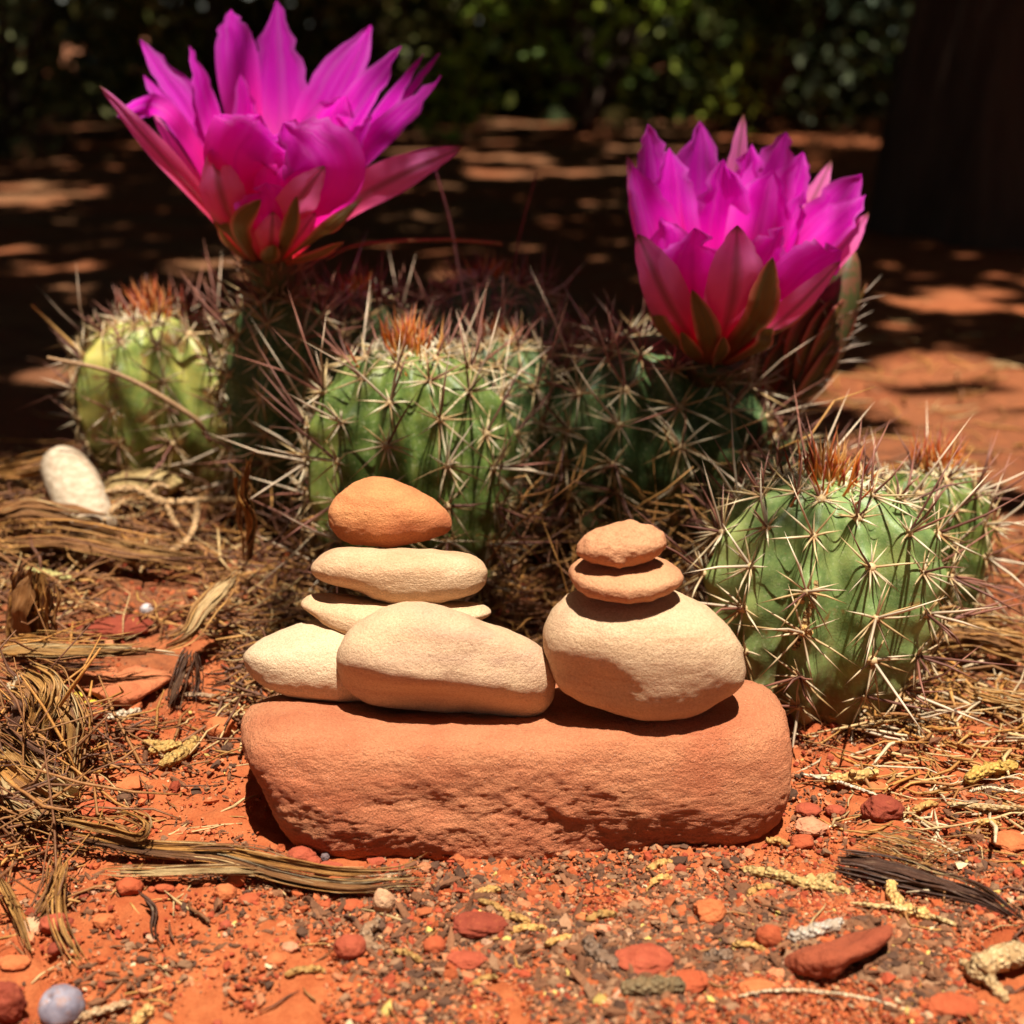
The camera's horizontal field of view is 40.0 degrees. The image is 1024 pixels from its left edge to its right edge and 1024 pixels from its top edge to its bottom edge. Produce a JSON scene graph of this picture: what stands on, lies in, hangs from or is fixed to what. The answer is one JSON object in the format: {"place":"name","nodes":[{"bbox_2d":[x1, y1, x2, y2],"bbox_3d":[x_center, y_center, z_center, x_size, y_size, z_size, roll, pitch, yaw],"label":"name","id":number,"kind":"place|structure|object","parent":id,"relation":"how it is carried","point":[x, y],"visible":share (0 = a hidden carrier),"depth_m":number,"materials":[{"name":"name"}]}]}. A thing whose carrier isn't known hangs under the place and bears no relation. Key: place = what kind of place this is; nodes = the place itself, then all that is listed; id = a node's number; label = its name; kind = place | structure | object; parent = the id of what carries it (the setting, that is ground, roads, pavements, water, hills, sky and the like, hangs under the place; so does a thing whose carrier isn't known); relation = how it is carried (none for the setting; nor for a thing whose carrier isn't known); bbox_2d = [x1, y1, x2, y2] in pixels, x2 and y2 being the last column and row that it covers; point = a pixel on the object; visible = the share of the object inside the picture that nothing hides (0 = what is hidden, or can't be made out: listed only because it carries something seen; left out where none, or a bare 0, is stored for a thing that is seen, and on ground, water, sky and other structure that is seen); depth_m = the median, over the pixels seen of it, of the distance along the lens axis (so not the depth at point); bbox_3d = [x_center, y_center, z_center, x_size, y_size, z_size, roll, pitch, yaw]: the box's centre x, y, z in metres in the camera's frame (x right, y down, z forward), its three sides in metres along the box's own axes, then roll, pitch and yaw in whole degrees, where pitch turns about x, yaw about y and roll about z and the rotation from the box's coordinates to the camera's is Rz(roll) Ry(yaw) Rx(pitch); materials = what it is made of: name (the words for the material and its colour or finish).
{"place":"outdoors","nodes":[
{"label":"outdoors","id":0,"kind":"place"},
{"bbox_2d":[0,39,1023,1023],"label":"ground","id":1,"kind":"structure","parent":0,"point":[99,216],"depth_m":1.00,"materials":[{"name":"red soil"}]},
{"bbox_2d":[0,981,27,1023],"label":"rock","id":2,"kind":"object","parent":1,"relation":"on","point":[13,1004],"visible":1,"depth_m":0.32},
{"bbox_2d":[0,954,30,970],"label":"pebble","id":3,"kind":"object","parent":1,"relation":"on","point":[12,962],"visible":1,"depth_m":0.34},
{"bbox_2d":[0,878,31,960],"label":"bark strip","id":4,"kind":"object","parent":1,"relation":"on","point":[9,896],"visible":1,"depth_m":0.35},
{"bbox_2d":[5,564,60,647],"bbox_3d":[-0.158,0.032,0.464,0.024,0.032,0.010,8,21,23],"label":"bark strip","id":5,"kind":"object","parent":1,"relation":"on","point":[26,584],"visible":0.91,"depth_m":0.46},
{"bbox_2d":[0,733,99,842],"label":"bark strip","id":6,"kind":"object","parent":1,"relation":"on","point":[22,777],"visible":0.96,"depth_m":0.39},
{"bbox_2d":[0,727,65,769],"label":"bark strip","id":7,"kind":"object","parent":6,"relation":"on","point":[30,745],"visible":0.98,"depth_m":0.40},
{"bbox_2d":[38,912,68,934],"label":"pebble","id":8,"kind":"object","parent":1,"relation":"on","point":[44,927],"visible":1,"depth_m":0.34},
{"bbox_2d":[38,984,85,1023],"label":"juniper berry","id":9,"kind":"object","parent":1,"relation":"on","point":[62,1004],"visible":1,"depth_m":0.32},
{"bbox_2d":[45,852,88,970],"bbox_3d":[-0.112,0.099,0.349,0.008,0.010,0.042,-8,20,-22],"label":"bark strip","id":10,"kind":"object","parent":1,"relation":"on","point":[62,927],"visible":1,"depth_m":0.35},
{"bbox_2d":[29,862,66,919],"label":"bark strip","id":11,"kind":"object","parent":10,"relation":"on","point":[39,906],"visible":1,"depth_m":0.35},
{"bbox_2d":[76,799,116,816],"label":"rock","id":12,"kind":"object","parent":1,"relation":"on","point":[83,810],"visible":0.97,"depth_m":0.40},
{"bbox_2d":[72,999,131,1023],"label":"twig","id":13,"kind":"object","parent":1,"relation":"on","point":[95,1011],"visible":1,"depth_m":0.32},
{"bbox_2d":[92,913,115,928],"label":"pebble","id":14,"kind":"object","parent":1,"relation":"on","point":[103,920],"visible":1,"depth_m":0.35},
{"bbox_2d":[0,0,221,156],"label":"shrub","id":15,"kind":"object","parent":1,"relation":"on","point":[19,110],"visible":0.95,"depth_m":2.48,"materials":[{"name":"green plant"}]},
{"bbox_2d":[79,614,153,638],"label":"rock","id":16,"kind":"object","parent":1,"relation":"on","point":[109,625],"visible":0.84,"depth_m":0.48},
{"bbox_2d":[62,665,173,704],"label":"rock","id":17,"kind":"object","parent":1,"relation":"on","point":[140,682],"visible":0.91,"depth_m":0.45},
{"bbox_2d":[0,658,112,670],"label":"bark strip","id":18,"kind":"object","parent":17,"relation":"on","point":[73,666],"visible":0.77,"depth_m":0.45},
{"bbox_2d":[0,623,155,662],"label":"bark strip","id":19,"kind":"object","parent":17,"relation":"on","point":[50,651],"visible":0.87,"depth_m":0.45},
{"bbox_2d":[116,876,143,895],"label":"pebble","id":20,"kind":"object","parent":1,"relation":"on","point":[128,886],"visible":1,"depth_m":0.36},
{"bbox_2d":[16,238,248,518],"bbox_3d":[-0.144,-0.046,0.604,0.132,0.132,0.136,0,19,0],"label":"hedgehog cactus","id":21,"kind":"object","parent":1,"relation":"on","point":[149,339],"visible":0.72,"depth_m":0.57,"materials":[{"name":"plant"}]},
{"bbox_2d":[47,356,211,441],"bbox_3d":[-0.148,-0.042,0.546,0.060,0.037,0.011,-3,19,-10],"label":"grass stem","id":22,"kind":"object","parent":21,"relation":"on","point":[194,418],"visible":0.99,"depth_m":0.54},
{"bbox_2d":[115,776,151,790],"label":"pebble","id":23,"kind":"object","parent":1,"relation":"on","point":[134,783],"visible":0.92,"depth_m":0.41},
{"bbox_2d":[130,1003,154,1023],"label":"twig","id":24,"kind":"object","parent":1,"relation":"on","point":[143,1015],"visible":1,"depth_m":0.32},
{"bbox_2d":[139,891,166,948],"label":"twig","id":25,"kind":"object","parent":1,"relation":"on","point":[151,905],"visible":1,"depth_m":0.35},
{"bbox_2d":[142,735,200,768],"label":"twig","id":26,"kind":"object","parent":1,"relation":"on","point":[180,752],"visible":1,"depth_m":0.42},
{"bbox_2d":[165,648,195,708],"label":"bark strip","id":27,"kind":"object","parent":1,"relation":"on","point":[180,668],"visible":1,"depth_m":0.45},
{"bbox_2d":[99,863,270,876],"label":"bark strip","id":28,"kind":"object","parent":1,"relation":"on","point":[144,870],"visible":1,"depth_m":0.36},
{"bbox_2d":[153,570,239,655],"bbox_3d":[-0.103,0.033,0.467,0.009,0.019,0.039,11,22,30],"label":"bark strip","id":29,"kind":"object","parent":1,"relation":"on","point":[206,603],"visible":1,"depth_m":0.47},
{"bbox_2d":[21,0,393,135],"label":"shrub","id":30,"kind":"object","parent":1,"relation":"on","point":[185,39],"visible":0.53,"depth_m":2.72,"materials":[{"name":"green plant"}]},
{"bbox_2d":[205,716,236,738],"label":"pebble","id":31,"kind":"object","parent":1,"relation":"on","point":[219,728],"visible":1,"depth_m":0.43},
{"bbox_2d":[213,883,236,901],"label":"pebble","id":32,"kind":"object","parent":1,"relation":"on","point":[226,892],"visible":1,"depth_m":0.35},
{"bbox_2d":[234,452,257,570],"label":"bark strip","id":33,"kind":"object","parent":1,"relation":"on","point":[243,498],"visible":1,"depth_m":0.48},
{"bbox_2d":[61,831,434,893],"bbox_3d":[-0.071,0.089,0.363,0.107,0.011,0.012,4,19,12],"label":"bark strip","id":34,"kind":"object","parent":1,"relation":"on","point":[170,849],"visible":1,"depth_m":0.36,"materials":[{"name":"wood"}]},
{"bbox_2d":[47,802,152,841],"bbox_3d":[-0.109,0.081,0.374,0.038,0.011,0.009,10,21,26],"label":"bark strip","id":35,"kind":"object","parent":34,"relation":"on","point":[147,826],"visible":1,"depth_m":0.37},
{"bbox_2d":[187,843,293,857],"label":"bark strip","id":36,"kind":"object","parent":34,"relation":"on","point":[219,848],"visible":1,"depth_m":0.36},
{"bbox_2d":[99,1,462,545],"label":"hedgehog cactus","id":37,"kind":"object","parent":1,"relation":"on","point":[281,154],"visible":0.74,"depth_m":0.55,"materials":[{"name":"pink plant"}]},
{"bbox_2d":[288,846,316,860],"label":"pebble","id":38,"kind":"object","parent":1,"relation":"on","point":[305,853],"visible":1,"depth_m":0.37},
{"bbox_2d":[284,964,325,977],"bbox_3d":[-0.048,0.107,0.328,0.009,0.003,0.004,0,19,0],"label":"twig scrap","id":39,"kind":"object","parent":1,"relation":"on","point":[304,969],"visible":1,"depth_m":0.33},
{"bbox_2d":[333,934,365,959],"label":"pebble","id":40,"kind":"object","parent":1,"relation":"on","point":[349,946],"visible":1,"depth_m":0.33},
{"bbox_2d":[359,916,384,951],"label":"twig","id":41,"kind":"object","parent":1,"relation":"on","point":[368,929],"visible":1,"depth_m":0.34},
{"bbox_2d":[300,232,464,356],"bbox_3d":[-0.064,-0.046,0.605,0.107,0.146,0.112,0,19,0],"label":"hedgehog cactus","id":42,"kind":"object","parent":1,"relation":"on","point":[379,302],"visible":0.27,"depth_m":0.58,"materials":[{"name":"plant"}]},
{"bbox_2d":[325,238,502,260],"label":"grass stem","id":43,"kind":"object","parent":42,"relation":"on","point":[494,243],"visible":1,"depth_m":0.59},
{"bbox_2d":[372,888,394,913],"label":"pebble","id":44,"kind":"object","parent":1,"relation":"on","point":[383,900],"visible":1,"depth_m":0.35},
{"bbox_2d":[209,277,585,620],"bbox_3d":[-0.038,-0.008,0.524,0.137,0.156,0.139,5,20,15],"label":"hedgehog cactus","id":45,"kind":"object","parent":1,"relation":"on","point":[436,419],"visible":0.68,"depth_m":0.50,"materials":[{"name":"plant"}]},
{"bbox_2d":[232,0,623,138],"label":"shrub","id":46,"kind":"object","parent":1,"relation":"on","point":[402,29],"visible":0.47,"depth_m":2.77,"materials":[{"name":"green plant"}]},
{"bbox_2d":[423,935,445,954],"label":"pebble","id":47,"kind":"object","parent":1,"relation":"on","point":[433,944],"visible":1,"depth_m":0.33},
{"bbox_2d":[0,0,906,124],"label":"woodland thicket","id":48,"kind":"object","parent":1,"relation":"on","point":[518,103],"visible":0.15,"depth_m":3.41,"materials":[{"name":"green plant"}]},
{"bbox_2d":[446,950,487,969],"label":"rock","id":49,"kind":"object","parent":1,"relation":"on","point":[465,960],"visible":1,"depth_m":0.33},
{"bbox_2d":[354,271,607,573],"bbox_3d":[0.003,-0.028,0.568,0.124,0.137,0.121,-10,21,-27],"label":"hedgehog cactus","id":50,"kind":"object","parent":1,"relation":"on","point":[539,420],"visible":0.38,"depth_m":0.54,"materials":[{"name":"plant"}]},
{"bbox_2d":[453,911,508,938],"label":"rock","id":51,"kind":"object","parent":1,"relation":"on","point":[484,924],"visible":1,"depth_m":0.34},
{"bbox_2d":[383,236,607,384],"bbox_3d":[-0.009,-0.053,0.630,0.128,0.145,0.123,0,19,0],"label":"hedgehog cactus","id":52,"kind":"object","parent":1,"relation":"on","point":[528,300],"visible":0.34,"depth_m":0.60,"materials":[{"name":"plant"}]},
{"bbox_2d":[435,171,466,307],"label":"grass stem","id":53,"kind":"object","parent":52,"relation":"on","point":[456,257],"visible":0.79,"depth_m":0.59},
{"bbox_2d":[0,485,1023,1023],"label":"soil crumbs","id":54,"kind":"object","parent":1,"relation":"on","point":[906,955],"visible":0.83,"depth_m":0.34,"materials":[{"name":"soil"}]},
{"bbox_2d":[0,283,1023,1023],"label":"dry litter","id":55,"kind":"object","parent":1,"relation":"on","point":[272,613],"visible":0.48,"depth_m":0.48,"materials":[{"name":"plant"}]},
{"bbox_2d":[0,680,43,749],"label":"bark strip","id":56,"kind":"object","parent":55,"relation":"on","point":[15,716],"visible":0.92,"depth_m":0.41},
{"bbox_2d":[0,758,81,833],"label":"bark strip","id":57,"kind":"object","parent":55,"relation":"on","point":[63,814],"visible":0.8,"depth_m":0.39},
{"bbox_2d":[0,439,83,479],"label":"bark strip","id":58,"kind":"object","parent":55,"relation":"on","point":[8,468],"visible":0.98,"depth_m":0.57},
{"bbox_2d":[18,658,69,755],"bbox_3d":[-0.139,0.059,0.419,0.017,0.027,0.030,-5,20,-14],"label":"bark strip","id":59,"kind":"object","parent":55,"relation":"on","point":[49,685],"visible":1,"depth_m":0.41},
{"bbox_2d":[0,497,132,537],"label":"bark strip","id":60,"kind":"object","parent":55,"relation":"on","point":[23,507],"visible":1,"depth_m":0.53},
{"bbox_2d":[53,672,92,802],"bbox_3d":[-0.129,0.066,0.412,0.012,0.029,0.041,-8,20,-21],"label":"bark strip","id":61,"kind":"object","parent":55,"relation":"on","point":[74,728],"visible":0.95,"depth_m":0.41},
{"bbox_2d":[39,445,117,537],"bbox_3d":[-0.172,-0.006,0.555,0.021,0.030,0.059,-9,21,-25],"label":"stone","id":62,"kind":"object","parent":55,"relation":"on","point":[69,474],"visible":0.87,"depth_m":0.54,"materials":[{"name":"stone"}]},
{"bbox_2d":[0,519,216,580],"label":"bark strip","id":63,"kind":"object","parent":55,"relation":"on","point":[125,549],"visible":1,"depth_m":0.52,"materials":[{"name":"wood"}]},
{"bbox_2d":[104,468,183,503],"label":"dead leaf","id":64,"kind":"object","parent":55,"relation":"on","point":[139,477],"visible":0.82,"depth_m":0.57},
{"bbox_2d":[99,482,267,553],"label":"twig","id":65,"kind":"object","parent":55,"relation":"on","point":[168,504],"visible":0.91,"depth_m":0.55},
{"bbox_2d":[930,603,1023,660],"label":"bark strip","id":66,"kind":"object","parent":55,"relation":"on","point":[991,643],"visible":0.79,"depth_m":0.48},
{"bbox_2d":[963,759,1018,785],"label":"twig","id":67,"kind":"object","parent":55,"relation":"on","point":[974,774],"visible":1,"depth_m":0.40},
{"bbox_2d":[241,680,792,860],"bbox_3d":[0.000,0.072,0.396,0.153,0.048,0.065,0,19,0],"label":"sandstone slab","id":68,"kind":"object","parent":1,"relation":"on","point":[562,772],"depth_m":0.37,"materials":[{"name":"stone"}]},
{"bbox_2d":[243,619,362,701],"bbox_3d":[-0.047,0.042,0.399,0.058,0.021,0.034,0,19,0],"label":"balanced stone","id":69,"kind":"object","parent":68,"relation":"on","point":[298,660],"visible":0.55,"depth_m":0.39,"materials":[{"name":"beige stone"}]},
{"bbox_2d":[301,593,490,633],"bbox_3d":[-0.033,0.029,0.399,0.054,0.009,0.026,0,19,0],"label":"balanced stone","id":70,"kind":"object","parent":69,"relation":"on","point":[342,613],"visible":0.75,"depth_m":0.39,"materials":[{"name":"beige stone"}]},
{"bbox_2d":[311,547,487,603],"bbox_3d":[-0.032,0.018,0.401,0.050,0.018,0.025,0,19,0],"label":"balanced stone","id":71,"kind":"object","parent":70,"relation":"on","point":[399,575],"visible":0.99,"depth_m":0.39,"materials":[{"name":"beige stone"}]},
{"bbox_2d":[328,476,451,547],"bbox_3d":[-0.036,0.000,0.421,0.037,0.020,0.026,0,19,0],"label":"balanced stone","id":72,"kind":"object","parent":71,"relation":"on","point":[377,511],"visible":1,"depth_m":0.41,"materials":[{"name":"orange stone"}]},
{"bbox_2d":[336,601,555,716],"bbox_3d":[-0.018,0.041,0.381,0.060,0.033,0.029,0,19,0],"label":"balanced stone","id":73,"kind":"object","parent":68,"relation":"on","point":[420,656],"visible":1,"depth_m":0.37,"materials":[{"name":"stone"}]},
{"bbox_2d":[543,590,745,720],"bbox_3d":[0.035,0.037,0.377,0.054,0.036,0.038,0,19,0],"label":"balanced stone","id":74,"kind":"object","parent":68,"relation":"on","point":[674,655],"visible":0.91,"depth_m":0.36,"materials":[{"name":"beige stone"}]},
{"bbox_2d":[568,557,683,603],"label":"balanced stone","id":75,"kind":"object","parent":74,"relation":"on","point":[655,578],"visible":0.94,"depth_m":0.36,"materials":[{"name":"stone"}]},
{"bbox_2d":[576,519,666,567],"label":"balanced stone","id":76,"kind":"object","parent":75,"relation":"on","point":[625,543],"visible":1,"depth_m":0.36,"materials":[{"name":"stone"}]},
{"bbox_2d":[389,0,787,140],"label":"shrub","id":77,"kind":"object","parent":1,"relation":"on","point":[584,112],"visible":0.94,"depth_m":2.65,"materials":[{"name":"green plant"}]},
{"bbox_2d":[581,934,618,969],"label":"twig","id":78,"kind":"object","parent":1,"relation":"on","point":[593,948],"visible":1,"depth_m":0.33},
{"bbox_2d":[614,943,673,973],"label":"rock","id":79,"kind":"object","parent":1,"relation":"on","point":[652,958],"visible":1,"depth_m":0.33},
{"bbox_2d":[619,974,685,997],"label":"twig","id":80,"kind":"object","parent":1,"relation":"on","point":[655,985],"visible":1,"depth_m":0.32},
{"bbox_2d":[495,114,884,598],"bbox_3d":[0.057,-0.052,0.554,0.168,0.201,0.155,17,25,40],"label":"hedgehog cactus","id":81,"kind":"object","parent":1,"relation":"on","point":[742,254],"visible":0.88,"depth_m":0.53,"materials":[{"name":"pink plant"}]},
{"bbox_2d":[671,969,709,992],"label":"rock","id":82,"kind":"object","parent":1,"relation":"on","point":[695,981],"visible":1,"depth_m":0.32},
{"bbox_2d":[693,898,726,923],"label":"pebble","id":83,"kind":"object","parent":1,"relation":"on","point":[710,910],"visible":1,"depth_m":0.34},
{"bbox_2d":[702,947,733,962],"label":"twig","id":84,"kind":"object","parent":1,"relation":"on","point":[714,955],"visible":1,"depth_m":0.33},
{"bbox_2d":[590,0,903,132],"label":"shrub","id":85,"kind":"object","parent":1,"relation":"on","point":[783,72],"visible":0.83,"depth_m":2.79,"materials":[{"name":"green plant"}]},
{"bbox_2d":[738,978,775,995],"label":"rock","id":86,"kind":"object","parent":1,"relation":"on","point":[754,985],"visible":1,"depth_m":0.32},
{"bbox_2d":[755,924,781,947],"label":"pebble","id":87,"kind":"object","parent":1,"relation":"on","point":[768,935],"visible":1,"depth_m":0.33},
{"bbox_2d":[661,392,912,589],"bbox_3d":[0.102,-0.004,0.554,0.109,0.096,0.113,0,19,0],"label":"hedgehog cactus","id":88,"kind":"object","parent":1,"relation":"on","point":[762,445],"visible":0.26,"depth_m":0.54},
{"bbox_2d":[742,865,851,894],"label":"twig","id":89,"kind":"object","parent":1,"relation":"on","point":[821,881],"visible":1,"depth_m":0.36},
{"bbox_2d":[790,834,814,849],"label":"pebble","id":90,"kind":"object","parent":1,"relation":"on","point":[800,841],"visible":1,"depth_m":0.38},
{"bbox_2d":[794,817,828,835],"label":"pebble","id":91,"kind":"object","parent":1,"relation":"on","point":[812,826],"visible":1,"depth_m":0.38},
{"bbox_2d":[786,917,843,942],"bbox_3d":[0.072,0.099,0.334,0.014,0.005,0.006,0,19,0],"label":"broken stick","id":92,"kind":"object","parent":1,"relation":"on","point":[815,930],"visible":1,"depth_m":0.33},
{"bbox_2d":[628,383,1023,747],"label":"hedgehog cactus","id":93,"kind":"object","parent":1,"relation":"on","point":[863,549],"visible":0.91,"depth_m":0.43,"materials":[{"name":"plant"}]},
{"bbox_2d":[738,988,923,1016],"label":"grass stem","id":94,"kind":"object","parent":1,"relation":"on","point":[802,990],"visible":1,"depth_m":0.32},
{"bbox_2d":[784,925,892,978],"bbox_3d":[0.077,0.102,0.327,0.026,0.012,0.014,-8,21,-22],"label":"rock","id":95,"kind":"object","parent":1,"relation":"on","point":[834,958],"visible":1,"depth_m":0.32,"materials":[{"name":"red stone"}]},
{"bbox_2d":[765,0,913,142],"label":"shrub","id":96,"kind":"object","parent":1,"relation":"on","point":[870,17],"visible":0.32,"depth_m":2.57,"materials":[{"name":"green plant"}]},
{"bbox_2d":[824,768,879,785],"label":"twig","id":97,"kind":"object","parent":1,"relation":"on","point":[852,776],"visible":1,"depth_m":0.40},
{"bbox_2d":[860,794,904,822],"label":"rock","id":98,"kind":"object","parent":1,"relation":"on","point":[880,808],"visible":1,"depth_m":0.38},
{"bbox_2d":[850,901,960,927],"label":"grass stem","id":99,"kind":"object","parent":1,"relation":"on","point":[900,908],"visible":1,"depth_m":0.34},
{"bbox_2d":[884,879,930,920],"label":"twig","id":100,"kind":"object","parent":1,"relation":"on","point":[893,895],"visible":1,"depth_m":0.35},
{"bbox_2d":[851,785,991,879],"bbox_3d":[0.105,0.080,0.362,0.031,0.027,0.021,11,22,30],"label":"bark strip","id":101,"kind":"object","parent":1,"relation":"on","point":[897,837],"visible":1,"depth_m":0.37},
{"bbox_2d":[835,849,1023,919],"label":"bark strip","id":102,"kind":"object","parent":1,"relation":"on","point":[879,870],"visible":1,"depth_m":0.35,"materials":[{"name":"wood"}]},
{"bbox_2d":[844,417,1023,665],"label":"hedgehog cactus","id":103,"kind":"object","parent":1,"relation":"on","point":[979,501],"visible":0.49,"depth_m":0.49,"materials":[{"name":"plant"}]},
{"bbox_2d":[865,0,1023,250],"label":"juniper tree","id":104,"kind":"object","parent":1,"relation":"on","point":[949,169],"visible":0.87,"depth_m":1.39,"materials":[{"name":"brown plant"}]},
{"bbox_2d":[926,993,979,1017],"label":"rock","id":105,"kind":"object","parent":1,"relation":"on","point":[955,1005],"visible":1,"depth_m":0.31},
{"bbox_2d":[946,800,1023,811],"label":"grass stem","id":106,"kind":"object","parent":1,"relation":"on","point":[989,807],"visible":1,"depth_m":0.38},
{"bbox_2d":[959,940,1023,1003],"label":"twig","id":107,"kind":"object","parent":1,"relation":"on","point":[985,966],"visible":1,"depth_m":0.32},
{"bbox_2d":[968,686,1023,712],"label":"bark strip","id":108,"kind":"object","parent":1,"relation":"on","point":[985,697],"visible":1,"depth_m":0.45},
{"bbox_2d":[989,830,1023,852],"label":"rock","id":109,"kind":"object","parent":1,"relation":"on","point":[1009,840],"visible":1,"depth_m":0.37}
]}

